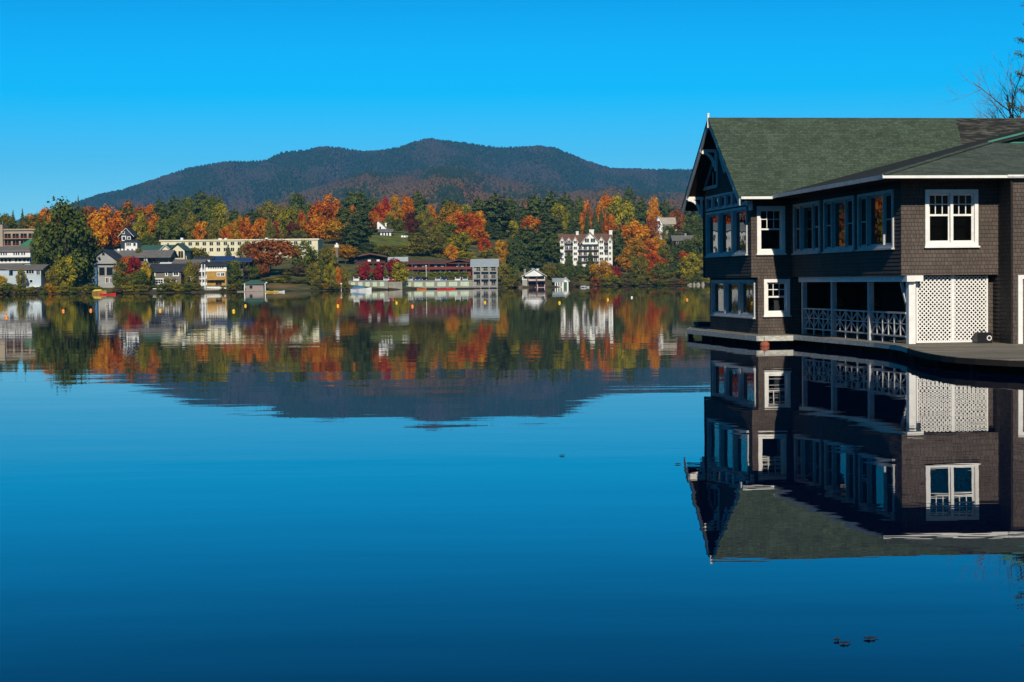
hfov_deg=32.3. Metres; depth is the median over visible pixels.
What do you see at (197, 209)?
pine tree
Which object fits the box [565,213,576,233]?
spruce tree
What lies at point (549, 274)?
shrub
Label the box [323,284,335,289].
shrub
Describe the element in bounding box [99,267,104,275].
window
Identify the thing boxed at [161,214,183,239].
broadleaf tree
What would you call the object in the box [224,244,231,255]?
spruce tree
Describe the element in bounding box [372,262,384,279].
broadleaf tree
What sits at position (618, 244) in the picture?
pine tree
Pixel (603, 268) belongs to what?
broadleaf tree
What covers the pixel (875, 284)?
porch door
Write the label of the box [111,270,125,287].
broadleaf tree
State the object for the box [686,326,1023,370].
wooden dock
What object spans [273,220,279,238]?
broadleaf tree
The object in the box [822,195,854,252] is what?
window
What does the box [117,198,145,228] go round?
broadleaf tree
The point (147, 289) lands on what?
shrub
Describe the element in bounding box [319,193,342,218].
broadleaf tree
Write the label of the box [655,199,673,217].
pine tree
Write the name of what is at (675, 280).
shrub
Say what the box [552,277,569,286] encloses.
tiny boathouse
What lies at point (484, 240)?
broadleaf tree
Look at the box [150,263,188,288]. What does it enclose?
brown house
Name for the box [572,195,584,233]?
pine tree
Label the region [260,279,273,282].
shrub
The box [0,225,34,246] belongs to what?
hotel block
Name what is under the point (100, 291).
motorboat
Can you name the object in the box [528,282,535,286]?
window
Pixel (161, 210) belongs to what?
pine tree
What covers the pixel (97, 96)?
sky
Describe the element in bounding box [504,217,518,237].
broadleaf tree
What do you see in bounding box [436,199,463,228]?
broadleaf tree
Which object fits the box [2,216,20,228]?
broadleaf tree
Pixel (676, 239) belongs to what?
brown cottage
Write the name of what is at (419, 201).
pine tree
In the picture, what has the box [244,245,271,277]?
broadleaf tree
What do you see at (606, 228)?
broadleaf tree
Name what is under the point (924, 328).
porch door
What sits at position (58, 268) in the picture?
broadleaf tree
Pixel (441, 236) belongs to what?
broadleaf tree
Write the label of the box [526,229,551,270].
tree
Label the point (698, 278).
shrub
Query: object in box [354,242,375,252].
broadleaf tree
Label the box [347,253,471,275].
red lodge
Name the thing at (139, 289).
shrub
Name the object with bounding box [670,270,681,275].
shrub
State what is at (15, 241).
window
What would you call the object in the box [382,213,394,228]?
broadleaf tree
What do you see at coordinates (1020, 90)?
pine
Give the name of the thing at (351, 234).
pine tree
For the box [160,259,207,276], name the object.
white columned house
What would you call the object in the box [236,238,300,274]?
broadleaf tree
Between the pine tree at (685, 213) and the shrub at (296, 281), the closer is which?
the shrub at (296, 281)
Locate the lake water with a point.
(458, 485)
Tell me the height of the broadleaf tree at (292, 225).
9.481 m
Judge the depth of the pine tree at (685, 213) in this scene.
880.12 m
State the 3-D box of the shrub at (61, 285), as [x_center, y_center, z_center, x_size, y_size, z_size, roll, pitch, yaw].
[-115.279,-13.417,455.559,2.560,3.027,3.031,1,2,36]
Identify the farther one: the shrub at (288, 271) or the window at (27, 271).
the shrub at (288, 271)
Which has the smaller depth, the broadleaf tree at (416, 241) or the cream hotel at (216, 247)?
the cream hotel at (216, 247)
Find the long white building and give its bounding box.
[0,246,37,264]
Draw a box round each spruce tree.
[19,208,26,228]
[76,196,80,212]
[145,265,157,288]
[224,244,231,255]
[414,227,429,234]
[479,219,500,238]
[505,233,515,262]
[508,229,531,270]
[517,200,526,226]
[562,249,575,275]
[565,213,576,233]
[573,256,586,277]
[583,206,590,233]
[583,249,595,275]
[591,205,598,233]
[597,207,605,233]
[667,243,681,271]
[696,218,702,232]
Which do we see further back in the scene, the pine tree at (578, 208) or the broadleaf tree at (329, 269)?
the pine tree at (578, 208)
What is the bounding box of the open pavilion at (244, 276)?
[230,258,255,279]
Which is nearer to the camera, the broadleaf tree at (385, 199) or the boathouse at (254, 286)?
the boathouse at (254, 286)
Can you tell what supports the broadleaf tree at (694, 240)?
on the terrain
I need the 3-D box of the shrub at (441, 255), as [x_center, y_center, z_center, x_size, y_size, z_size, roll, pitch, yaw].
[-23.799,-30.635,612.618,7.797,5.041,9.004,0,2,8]
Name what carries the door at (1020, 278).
in the shingled boathouse at (801, 217)
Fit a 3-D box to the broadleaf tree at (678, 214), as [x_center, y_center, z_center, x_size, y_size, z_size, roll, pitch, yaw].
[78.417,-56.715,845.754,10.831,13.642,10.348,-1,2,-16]
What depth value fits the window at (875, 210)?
47.08 m
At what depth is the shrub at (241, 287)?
477.83 m
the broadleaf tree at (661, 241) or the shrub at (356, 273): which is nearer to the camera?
the shrub at (356, 273)
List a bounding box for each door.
[866,283,876,330]
[918,283,925,333]
[950,282,964,336]
[1017,275,1023,343]
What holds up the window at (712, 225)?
in the shingled boathouse at (801, 217)
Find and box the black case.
[973,330,991,342]
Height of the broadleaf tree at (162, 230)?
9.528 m
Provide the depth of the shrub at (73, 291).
455.48 m
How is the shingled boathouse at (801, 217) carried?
on the wooden dock
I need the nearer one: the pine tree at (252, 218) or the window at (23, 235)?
the window at (23, 235)
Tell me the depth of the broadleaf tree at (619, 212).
765.86 m
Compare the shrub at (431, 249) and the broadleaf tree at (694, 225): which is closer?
the shrub at (431, 249)
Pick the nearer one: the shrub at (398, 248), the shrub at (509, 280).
the shrub at (509, 280)
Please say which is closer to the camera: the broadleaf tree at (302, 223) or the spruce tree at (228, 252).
the spruce tree at (228, 252)
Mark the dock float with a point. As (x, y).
(764, 343)
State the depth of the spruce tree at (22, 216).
611.43 m
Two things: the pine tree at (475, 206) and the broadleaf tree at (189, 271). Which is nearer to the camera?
the broadleaf tree at (189, 271)
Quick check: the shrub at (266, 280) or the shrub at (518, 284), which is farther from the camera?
the shrub at (518, 284)
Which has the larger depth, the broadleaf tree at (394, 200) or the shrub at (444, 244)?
the broadleaf tree at (394, 200)
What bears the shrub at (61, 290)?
on the terrain
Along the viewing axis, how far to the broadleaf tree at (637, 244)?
683.47 m
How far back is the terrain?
596.81 m
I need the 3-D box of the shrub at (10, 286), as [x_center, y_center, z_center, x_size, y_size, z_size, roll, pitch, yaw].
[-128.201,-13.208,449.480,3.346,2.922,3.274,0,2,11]
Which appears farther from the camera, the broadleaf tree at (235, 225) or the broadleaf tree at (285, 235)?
the broadleaf tree at (285, 235)
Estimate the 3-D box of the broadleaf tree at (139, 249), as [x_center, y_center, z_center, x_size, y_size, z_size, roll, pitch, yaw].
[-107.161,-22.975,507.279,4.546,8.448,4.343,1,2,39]
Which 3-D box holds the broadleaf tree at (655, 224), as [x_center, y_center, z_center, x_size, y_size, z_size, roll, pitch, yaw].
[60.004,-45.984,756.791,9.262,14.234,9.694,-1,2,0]
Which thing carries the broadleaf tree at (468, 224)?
on the terrain
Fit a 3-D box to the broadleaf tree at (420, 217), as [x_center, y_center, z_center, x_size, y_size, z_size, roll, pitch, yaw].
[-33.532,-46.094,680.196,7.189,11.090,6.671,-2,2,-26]
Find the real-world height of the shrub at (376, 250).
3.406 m
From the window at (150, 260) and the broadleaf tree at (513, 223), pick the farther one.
the broadleaf tree at (513, 223)
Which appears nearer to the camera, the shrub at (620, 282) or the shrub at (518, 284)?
the shrub at (518, 284)
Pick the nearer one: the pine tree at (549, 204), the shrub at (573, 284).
the shrub at (573, 284)
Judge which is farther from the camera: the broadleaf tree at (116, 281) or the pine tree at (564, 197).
the pine tree at (564, 197)
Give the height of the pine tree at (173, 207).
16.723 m
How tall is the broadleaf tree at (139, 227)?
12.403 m
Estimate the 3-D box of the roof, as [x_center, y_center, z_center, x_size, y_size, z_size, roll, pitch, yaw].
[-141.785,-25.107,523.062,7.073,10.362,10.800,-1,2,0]
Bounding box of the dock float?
[760,336,769,345]
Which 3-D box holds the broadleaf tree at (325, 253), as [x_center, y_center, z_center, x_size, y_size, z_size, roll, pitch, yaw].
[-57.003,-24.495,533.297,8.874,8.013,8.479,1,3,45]
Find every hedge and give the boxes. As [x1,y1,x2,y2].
[349,271,387,278]
[410,271,468,278]
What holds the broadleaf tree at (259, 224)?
on the terrain
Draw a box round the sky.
[0,0,1023,223]
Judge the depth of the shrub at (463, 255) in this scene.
607.76 m
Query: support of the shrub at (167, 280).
on the terrain
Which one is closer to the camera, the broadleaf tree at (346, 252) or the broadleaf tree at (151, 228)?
the broadleaf tree at (346, 252)
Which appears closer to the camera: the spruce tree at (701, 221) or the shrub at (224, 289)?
the shrub at (224, 289)
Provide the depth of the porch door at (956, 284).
46.78 m
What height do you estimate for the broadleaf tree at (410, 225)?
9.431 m
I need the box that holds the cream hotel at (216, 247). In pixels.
[159,238,323,257]
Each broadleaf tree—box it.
[0,213,10,228]
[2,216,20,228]
[15,269,26,287]
[20,213,38,228]
[28,213,39,228]
[29,216,56,265]
[32,196,93,286]
[37,207,51,226]
[45,265,59,288]
[50,255,78,287]
[69,226,103,283]
[79,206,98,226]
[84,203,126,248]
[88,215,111,248]
[106,220,124,249]
[110,255,136,284]
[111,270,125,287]
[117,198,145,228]
[122,269,150,288]
[126,256,141,282]
[131,212,149,245]
[133,246,141,270]
[138,202,158,229]
[139,261,150,288]
[140,234,156,246]
[141,219,155,237]
[151,219,169,243]
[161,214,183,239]
[170,226,187,239]
[177,194,194,232]
[181,211,199,239]
[183,259,195,281]
[193,221,207,239]
[193,261,200,282]
[200,194,217,226]
[203,216,220,239]
[211,200,230,237]
[219,225,232,238]
[223,259,243,284]
[230,215,243,238]
[234,240,250,263]
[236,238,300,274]
[239,217,256,238]
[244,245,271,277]
[245,263,260,279]
[251,205,271,222]
[252,216,270,238]
[260,197,283,227]
[263,223,276,238]
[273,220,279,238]
[274,205,300,234]
[280,230,300,238]
[286,220,300,238]
[288,192,308,221]
[289,240,319,269]
[290,263,307,274]
[294,210,306,235]
[299,219,311,238]
[303,200,319,219]
[303,217,326,238]
[304,262,320,284]
[305,200,338,230]
[312,246,336,267]
[318,260,326,282]
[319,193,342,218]
[321,218,347,243]
[323,260,335,284]
[330,244,357,263]
[334,266,341,283]
[339,266,349,282]
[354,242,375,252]
[358,262,371,279]
[368,211,380,227]
[372,202,387,221]
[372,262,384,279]
[380,196,391,223]
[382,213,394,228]
[385,192,405,230]
[386,257,401,276]
[390,262,409,281]
[393,219,404,232]
[399,194,415,230]
[404,212,419,234]
[406,232,421,240]
[407,235,446,255]
[416,208,432,229]
[420,216,437,235]
[425,204,437,228]
[428,231,445,240]
[430,224,446,235]
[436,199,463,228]
[439,222,457,238]
[443,244,458,259]
[444,207,464,234]
[445,229,472,250]
[455,211,485,234]
[460,204,471,222]
[463,225,490,239]
[470,238,479,243]
[471,210,486,228]
[476,236,492,254]
[494,232,508,237]
[495,240,508,263]
[497,259,510,282]
[502,227,526,236]
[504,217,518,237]
[520,214,542,231]
[541,262,556,275]
[551,203,570,239]
[555,262,565,277]
[579,198,592,233]
[588,258,614,280]
[594,194,613,228]
[601,213,618,238]
[604,192,635,231]
[609,265,622,277]
[615,247,636,272]
[621,218,649,254]
[624,236,646,256]
[629,255,649,275]
[638,250,666,275]
[642,237,659,258]
[643,217,661,240]
[646,196,661,232]
[649,236,666,246]
[649,244,670,258]
[649,261,669,278]
[657,248,674,266]
[660,224,678,247]
[667,208,684,231]
[675,239,696,253]
[677,252,702,277]
[678,251,690,261]
[680,215,700,234]
[687,229,702,259]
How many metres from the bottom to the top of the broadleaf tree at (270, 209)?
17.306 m
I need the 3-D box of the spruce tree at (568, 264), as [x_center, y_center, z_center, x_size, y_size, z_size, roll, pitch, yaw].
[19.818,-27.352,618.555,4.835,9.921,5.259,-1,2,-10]
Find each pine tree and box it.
[149,198,169,225]
[165,194,185,230]
[188,188,211,233]
[214,193,225,227]
[226,208,244,225]
[242,209,262,231]
[335,204,351,224]
[337,222,362,246]
[340,189,362,214]
[342,204,376,242]
[354,189,368,223]
[364,196,378,217]
[406,190,428,224]
[438,197,454,230]
[469,196,484,214]
[474,192,517,230]
[503,196,520,227]
[513,224,543,265]
[521,194,547,227]
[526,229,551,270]
[535,211,564,238]
[537,190,566,229]
[543,231,563,262]
[559,192,577,229]
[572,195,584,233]
[612,226,627,265]
[621,185,635,225]
[633,197,648,226]
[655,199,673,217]
[676,208,690,222]
[676,242,692,263]
[687,211,700,233]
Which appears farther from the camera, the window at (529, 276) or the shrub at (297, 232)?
the shrub at (297, 232)
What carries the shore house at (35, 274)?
on the terrain
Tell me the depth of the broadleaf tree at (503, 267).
560.41 m
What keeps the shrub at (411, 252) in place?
on the terrain
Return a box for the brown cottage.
[670,233,695,247]
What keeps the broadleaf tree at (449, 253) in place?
on the terrain
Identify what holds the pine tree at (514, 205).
on the terrain
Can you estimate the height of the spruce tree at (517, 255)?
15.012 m
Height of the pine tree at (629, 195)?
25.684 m
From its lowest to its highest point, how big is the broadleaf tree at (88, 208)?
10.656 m
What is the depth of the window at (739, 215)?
55.97 m
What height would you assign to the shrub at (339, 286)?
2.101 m
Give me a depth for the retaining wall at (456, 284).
524.96 m
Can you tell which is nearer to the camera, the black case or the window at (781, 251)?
the black case
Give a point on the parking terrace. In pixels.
(398, 285)
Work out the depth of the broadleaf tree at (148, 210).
627.05 m
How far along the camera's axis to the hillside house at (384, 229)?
654.53 m
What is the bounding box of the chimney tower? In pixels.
[335,243,338,267]
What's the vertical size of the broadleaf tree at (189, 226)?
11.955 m
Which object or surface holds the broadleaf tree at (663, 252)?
on the terrain
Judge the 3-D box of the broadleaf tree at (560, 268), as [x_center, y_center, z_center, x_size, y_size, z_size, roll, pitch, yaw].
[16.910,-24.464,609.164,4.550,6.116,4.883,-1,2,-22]
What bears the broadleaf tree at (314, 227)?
on the terrain
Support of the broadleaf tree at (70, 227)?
on the terrain
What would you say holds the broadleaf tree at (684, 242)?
on the terrain
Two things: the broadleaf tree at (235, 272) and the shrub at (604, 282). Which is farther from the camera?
the shrub at (604, 282)
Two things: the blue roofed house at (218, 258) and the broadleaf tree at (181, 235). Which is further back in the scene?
the broadleaf tree at (181, 235)
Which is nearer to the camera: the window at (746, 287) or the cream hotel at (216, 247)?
the window at (746, 287)
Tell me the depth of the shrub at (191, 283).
472.29 m
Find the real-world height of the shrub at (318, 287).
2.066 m
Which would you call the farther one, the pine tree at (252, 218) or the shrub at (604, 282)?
the pine tree at (252, 218)
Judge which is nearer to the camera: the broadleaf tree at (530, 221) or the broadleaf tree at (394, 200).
the broadleaf tree at (394, 200)
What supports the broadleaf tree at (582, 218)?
on the terrain
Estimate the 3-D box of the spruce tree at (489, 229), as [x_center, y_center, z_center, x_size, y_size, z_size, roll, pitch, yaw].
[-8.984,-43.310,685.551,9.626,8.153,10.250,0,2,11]
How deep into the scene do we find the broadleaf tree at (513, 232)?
702.18 m
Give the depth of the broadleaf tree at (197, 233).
612.79 m
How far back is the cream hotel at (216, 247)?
569.03 m
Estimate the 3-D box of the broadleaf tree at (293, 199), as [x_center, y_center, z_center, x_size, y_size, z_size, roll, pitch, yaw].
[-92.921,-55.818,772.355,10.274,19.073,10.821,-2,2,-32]
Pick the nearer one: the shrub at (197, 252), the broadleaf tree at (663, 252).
the shrub at (197, 252)
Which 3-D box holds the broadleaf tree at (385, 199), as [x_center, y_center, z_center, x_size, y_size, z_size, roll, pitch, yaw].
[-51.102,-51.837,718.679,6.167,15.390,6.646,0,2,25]
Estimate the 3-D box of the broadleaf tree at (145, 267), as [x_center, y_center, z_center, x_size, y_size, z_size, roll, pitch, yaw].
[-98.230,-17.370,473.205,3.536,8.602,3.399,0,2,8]
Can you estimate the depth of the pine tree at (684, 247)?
681.11 m
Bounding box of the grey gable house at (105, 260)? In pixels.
[87,249,126,287]
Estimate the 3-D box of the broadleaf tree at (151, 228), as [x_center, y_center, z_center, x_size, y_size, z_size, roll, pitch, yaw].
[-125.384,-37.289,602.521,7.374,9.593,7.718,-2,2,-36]
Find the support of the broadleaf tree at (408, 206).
on the terrain
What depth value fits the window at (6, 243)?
541.79 m
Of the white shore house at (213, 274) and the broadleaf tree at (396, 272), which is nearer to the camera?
the white shore house at (213, 274)
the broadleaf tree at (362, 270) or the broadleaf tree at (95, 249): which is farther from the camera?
the broadleaf tree at (362, 270)
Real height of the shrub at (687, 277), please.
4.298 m
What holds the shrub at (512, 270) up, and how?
on the terrain
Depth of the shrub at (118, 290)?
461.06 m
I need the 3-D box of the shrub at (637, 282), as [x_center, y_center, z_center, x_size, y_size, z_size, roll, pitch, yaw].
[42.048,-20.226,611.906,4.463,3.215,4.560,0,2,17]
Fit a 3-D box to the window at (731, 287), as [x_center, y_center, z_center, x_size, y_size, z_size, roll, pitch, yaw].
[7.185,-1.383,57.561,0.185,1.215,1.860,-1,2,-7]
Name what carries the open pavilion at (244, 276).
on the terrain
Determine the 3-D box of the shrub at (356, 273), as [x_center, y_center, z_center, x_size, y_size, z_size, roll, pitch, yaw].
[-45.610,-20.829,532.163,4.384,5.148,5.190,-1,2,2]
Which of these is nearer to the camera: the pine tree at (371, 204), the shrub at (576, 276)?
the shrub at (576, 276)
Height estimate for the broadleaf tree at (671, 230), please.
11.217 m
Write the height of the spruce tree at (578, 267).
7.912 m
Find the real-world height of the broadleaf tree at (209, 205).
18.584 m
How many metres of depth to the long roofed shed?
504.39 m
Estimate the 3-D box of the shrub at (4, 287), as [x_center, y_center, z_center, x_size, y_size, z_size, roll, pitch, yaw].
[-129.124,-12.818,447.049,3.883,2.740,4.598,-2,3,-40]
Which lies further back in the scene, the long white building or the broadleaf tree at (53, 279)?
the long white building
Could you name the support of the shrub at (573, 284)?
on the terrain
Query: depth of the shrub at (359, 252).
579.79 m
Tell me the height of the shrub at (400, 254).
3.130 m
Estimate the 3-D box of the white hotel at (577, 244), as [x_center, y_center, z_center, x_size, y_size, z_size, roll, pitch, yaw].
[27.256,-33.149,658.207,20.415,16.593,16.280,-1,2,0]
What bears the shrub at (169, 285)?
on the terrain
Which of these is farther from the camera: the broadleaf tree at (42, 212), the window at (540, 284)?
the broadleaf tree at (42, 212)
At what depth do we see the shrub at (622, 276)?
633.17 m
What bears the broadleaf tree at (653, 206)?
on the terrain
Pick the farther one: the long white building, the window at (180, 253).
the window at (180, 253)
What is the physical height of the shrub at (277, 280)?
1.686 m
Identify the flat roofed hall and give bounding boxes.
[115,249,136,262]
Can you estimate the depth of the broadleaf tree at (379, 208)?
700.69 m
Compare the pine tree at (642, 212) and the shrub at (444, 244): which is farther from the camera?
the pine tree at (642, 212)
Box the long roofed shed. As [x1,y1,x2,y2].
[119,250,178,268]
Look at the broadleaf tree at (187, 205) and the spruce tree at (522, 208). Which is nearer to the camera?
the broadleaf tree at (187, 205)
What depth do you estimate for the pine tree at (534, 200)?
746.59 m
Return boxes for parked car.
[366,277,373,280]
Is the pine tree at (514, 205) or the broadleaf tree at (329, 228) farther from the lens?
the pine tree at (514, 205)
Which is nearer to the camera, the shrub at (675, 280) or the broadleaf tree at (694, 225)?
the shrub at (675, 280)
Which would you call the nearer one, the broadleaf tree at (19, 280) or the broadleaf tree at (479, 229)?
the broadleaf tree at (19, 280)
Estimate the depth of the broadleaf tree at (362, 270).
525.43 m
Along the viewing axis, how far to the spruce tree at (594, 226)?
748.07 m
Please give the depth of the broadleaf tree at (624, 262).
650.35 m
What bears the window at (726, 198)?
in the shingled boathouse at (801, 217)
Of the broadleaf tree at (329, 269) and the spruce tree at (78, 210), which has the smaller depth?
the broadleaf tree at (329, 269)
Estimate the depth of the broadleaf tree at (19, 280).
455.64 m
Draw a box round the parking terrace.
[388,282,403,288]
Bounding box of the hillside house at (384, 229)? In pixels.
[377,220,393,235]
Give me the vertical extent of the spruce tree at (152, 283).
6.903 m
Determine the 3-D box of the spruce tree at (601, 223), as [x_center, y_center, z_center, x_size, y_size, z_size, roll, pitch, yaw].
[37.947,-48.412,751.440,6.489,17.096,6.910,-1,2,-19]
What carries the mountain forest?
on the terrain
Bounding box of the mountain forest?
[16,138,691,227]
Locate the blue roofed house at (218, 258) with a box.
[193,256,235,277]
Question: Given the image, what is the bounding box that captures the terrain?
[0,146,709,294]
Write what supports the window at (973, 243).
in the shingled boathouse at (801, 217)
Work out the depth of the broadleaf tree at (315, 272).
498.74 m
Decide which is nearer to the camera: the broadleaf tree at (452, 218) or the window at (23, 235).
the window at (23, 235)
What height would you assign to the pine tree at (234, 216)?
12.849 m
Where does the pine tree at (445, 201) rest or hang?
on the terrain
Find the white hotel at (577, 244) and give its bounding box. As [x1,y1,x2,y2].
[557,229,612,266]
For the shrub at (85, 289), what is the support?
on the terrain
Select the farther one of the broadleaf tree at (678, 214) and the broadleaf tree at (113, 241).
the broadleaf tree at (678, 214)
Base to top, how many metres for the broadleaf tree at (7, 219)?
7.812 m
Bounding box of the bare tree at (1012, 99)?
[941,48,1023,117]
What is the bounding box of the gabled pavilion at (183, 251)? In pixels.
[141,243,193,259]
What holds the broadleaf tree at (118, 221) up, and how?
on the terrain
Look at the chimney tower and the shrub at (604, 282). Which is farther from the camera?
the shrub at (604, 282)
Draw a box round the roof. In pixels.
[19,239,32,245]
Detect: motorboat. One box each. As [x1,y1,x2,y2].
[92,289,105,293]
[351,286,370,290]
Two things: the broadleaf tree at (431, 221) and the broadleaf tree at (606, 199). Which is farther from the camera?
the broadleaf tree at (606, 199)
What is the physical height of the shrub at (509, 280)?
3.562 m
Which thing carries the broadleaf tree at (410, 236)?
on the terrain
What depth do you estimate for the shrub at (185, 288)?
469.19 m
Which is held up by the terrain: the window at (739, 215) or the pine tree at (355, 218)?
the pine tree at (355, 218)
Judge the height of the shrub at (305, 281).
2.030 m
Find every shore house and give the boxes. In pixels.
[0,264,51,287]
[199,262,230,289]
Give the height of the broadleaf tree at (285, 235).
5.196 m
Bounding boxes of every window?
[4,241,10,245]
[12,240,18,245]
[20,233,26,237]
[26,270,33,273]
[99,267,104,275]
[106,267,112,275]
[148,258,167,263]
[155,278,163,284]
[178,251,183,257]
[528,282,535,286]
[529,276,543,278]
[538,282,543,286]
[703,150,717,190]
[705,211,718,257]
[706,194,718,211]
[710,280,724,316]
[717,209,731,256]
[718,192,731,208]
[719,155,725,173]
[723,280,738,317]
[731,206,747,255]
[732,191,745,206]
[737,280,755,318]
[756,206,786,254]
[763,279,790,316]
[791,200,820,254]
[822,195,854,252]
[855,189,894,250]
[924,189,979,247]
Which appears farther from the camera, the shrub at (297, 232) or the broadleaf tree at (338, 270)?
the shrub at (297, 232)
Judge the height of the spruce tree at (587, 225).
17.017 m
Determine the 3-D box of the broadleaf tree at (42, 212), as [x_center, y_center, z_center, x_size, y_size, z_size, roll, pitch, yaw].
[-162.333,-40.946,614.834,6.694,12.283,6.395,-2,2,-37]
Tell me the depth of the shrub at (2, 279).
453.18 m
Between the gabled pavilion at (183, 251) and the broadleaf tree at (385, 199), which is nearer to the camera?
the gabled pavilion at (183, 251)
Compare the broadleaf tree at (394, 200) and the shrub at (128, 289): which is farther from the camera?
the broadleaf tree at (394, 200)
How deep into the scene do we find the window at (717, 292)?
59.74 m
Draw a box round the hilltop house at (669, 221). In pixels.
[656,216,676,238]
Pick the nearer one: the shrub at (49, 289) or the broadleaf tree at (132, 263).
the shrub at (49, 289)
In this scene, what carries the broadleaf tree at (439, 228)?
on the terrain
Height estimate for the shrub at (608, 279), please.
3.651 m
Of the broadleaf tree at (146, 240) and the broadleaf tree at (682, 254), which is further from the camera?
the broadleaf tree at (682, 254)
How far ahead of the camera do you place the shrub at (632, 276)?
635.62 m
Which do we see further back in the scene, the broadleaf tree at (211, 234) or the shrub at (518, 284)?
the broadleaf tree at (211, 234)
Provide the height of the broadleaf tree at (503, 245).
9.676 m
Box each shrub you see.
[0,275,7,284]
[0,285,9,293]
[3,283,13,292]
[11,287,20,293]
[16,284,26,292]
[26,286,35,293]
[38,286,47,293]
[44,284,52,293]
[53,286,66,292]
[59,283,68,292]
[69,287,78,293]
[81,285,89,292]
[90,285,103,292]
[111,287,122,292]
[121,285,133,291]
[133,284,143,291]
[137,285,150,291]
[154,283,168,291]
[163,278,176,286]
[166,282,178,290]
[172,282,183,291]
[177,284,190,291]
[184,282,193,289]
[190,283,203,290]
[191,247,209,258]
[218,286,231,290]
[226,283,238,290]
[235,281,243,289]
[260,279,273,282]
[270,278,286,282]
[278,275,292,279]
[280,269,293,274]
[286,279,301,282]
[289,230,306,238]
[301,278,310,283]
[310,283,323,289]
[323,255,338,267]
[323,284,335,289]
[335,283,343,289]
[341,283,348,288]
[353,263,366,276]
[355,251,369,255]
[356,247,383,254]
[367,245,394,255]
[389,252,405,256]
[390,246,403,252]
[403,245,425,255]
[422,243,438,254]
[432,246,452,257]
[435,243,451,255]
[457,251,476,259]
[477,247,497,258]
[501,278,516,287]
[509,266,520,279]
[511,281,521,287]
[542,271,553,278]
[567,274,579,279]
[568,280,580,286]
[574,275,590,279]
[590,277,600,286]
[594,275,606,285]
[601,277,611,285]
[606,276,617,285]
[613,278,622,285]
[620,273,629,278]
[625,274,640,278]
[629,278,639,285]
[636,275,652,284]
[650,274,662,279]
[654,279,665,285]
[663,273,674,277]
[668,278,680,284]
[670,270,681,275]
[679,275,690,284]
[693,275,702,283]
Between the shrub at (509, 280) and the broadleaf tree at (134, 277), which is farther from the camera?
the shrub at (509, 280)
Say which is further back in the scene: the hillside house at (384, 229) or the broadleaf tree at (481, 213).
the broadleaf tree at (481, 213)
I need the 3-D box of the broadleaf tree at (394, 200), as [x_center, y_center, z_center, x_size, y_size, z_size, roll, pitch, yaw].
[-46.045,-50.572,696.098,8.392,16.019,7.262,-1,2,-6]
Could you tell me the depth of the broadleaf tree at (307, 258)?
528.00 m
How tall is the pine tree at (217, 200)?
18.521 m
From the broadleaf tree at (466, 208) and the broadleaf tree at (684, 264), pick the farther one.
the broadleaf tree at (466, 208)
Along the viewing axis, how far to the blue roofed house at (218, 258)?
505.32 m
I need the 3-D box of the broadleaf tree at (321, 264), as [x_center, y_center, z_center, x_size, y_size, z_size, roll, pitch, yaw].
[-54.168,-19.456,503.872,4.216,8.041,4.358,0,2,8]
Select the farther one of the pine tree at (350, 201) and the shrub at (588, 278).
the pine tree at (350, 201)
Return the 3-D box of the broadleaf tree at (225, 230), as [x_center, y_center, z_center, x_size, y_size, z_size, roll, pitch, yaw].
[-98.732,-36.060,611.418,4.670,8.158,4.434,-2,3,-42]
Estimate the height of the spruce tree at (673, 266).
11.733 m
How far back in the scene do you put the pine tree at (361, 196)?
769.42 m
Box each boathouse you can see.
[237,280,268,291]
[470,259,498,288]
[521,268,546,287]
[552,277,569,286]
[681,113,1023,343]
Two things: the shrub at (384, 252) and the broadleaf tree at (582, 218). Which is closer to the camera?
the shrub at (384, 252)
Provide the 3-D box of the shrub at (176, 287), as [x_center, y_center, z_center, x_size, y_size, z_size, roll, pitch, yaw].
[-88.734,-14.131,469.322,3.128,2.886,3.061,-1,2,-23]
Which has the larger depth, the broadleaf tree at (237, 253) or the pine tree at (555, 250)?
the pine tree at (555, 250)
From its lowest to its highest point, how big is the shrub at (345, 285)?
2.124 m
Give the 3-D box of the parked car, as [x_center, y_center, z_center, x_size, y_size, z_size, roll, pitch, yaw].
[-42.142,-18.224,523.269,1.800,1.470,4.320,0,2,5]
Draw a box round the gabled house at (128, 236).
[118,228,141,248]
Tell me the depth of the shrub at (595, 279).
595.60 m
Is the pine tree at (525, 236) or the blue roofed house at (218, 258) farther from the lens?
the pine tree at (525, 236)
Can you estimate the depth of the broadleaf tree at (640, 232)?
707.40 m
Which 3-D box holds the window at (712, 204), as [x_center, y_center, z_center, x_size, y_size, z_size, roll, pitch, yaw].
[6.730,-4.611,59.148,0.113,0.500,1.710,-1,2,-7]
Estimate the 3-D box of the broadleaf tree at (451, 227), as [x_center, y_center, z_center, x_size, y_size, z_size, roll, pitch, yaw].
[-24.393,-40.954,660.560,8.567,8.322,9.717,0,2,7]
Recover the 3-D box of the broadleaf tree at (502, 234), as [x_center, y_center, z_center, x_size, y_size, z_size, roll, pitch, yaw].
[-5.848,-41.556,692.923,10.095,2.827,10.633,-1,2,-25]
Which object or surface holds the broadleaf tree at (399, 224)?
on the terrain
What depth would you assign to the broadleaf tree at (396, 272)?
522.29 m
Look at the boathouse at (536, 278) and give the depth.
566.96 m
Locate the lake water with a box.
[0,285,1023,681]
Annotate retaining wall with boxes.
[348,280,388,289]
[390,280,473,288]
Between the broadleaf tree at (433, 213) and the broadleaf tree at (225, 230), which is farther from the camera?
the broadleaf tree at (433, 213)
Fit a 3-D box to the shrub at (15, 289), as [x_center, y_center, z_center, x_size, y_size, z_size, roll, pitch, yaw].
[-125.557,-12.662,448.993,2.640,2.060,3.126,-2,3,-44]
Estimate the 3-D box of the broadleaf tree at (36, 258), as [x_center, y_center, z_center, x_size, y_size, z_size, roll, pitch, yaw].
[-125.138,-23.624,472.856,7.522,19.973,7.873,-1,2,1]

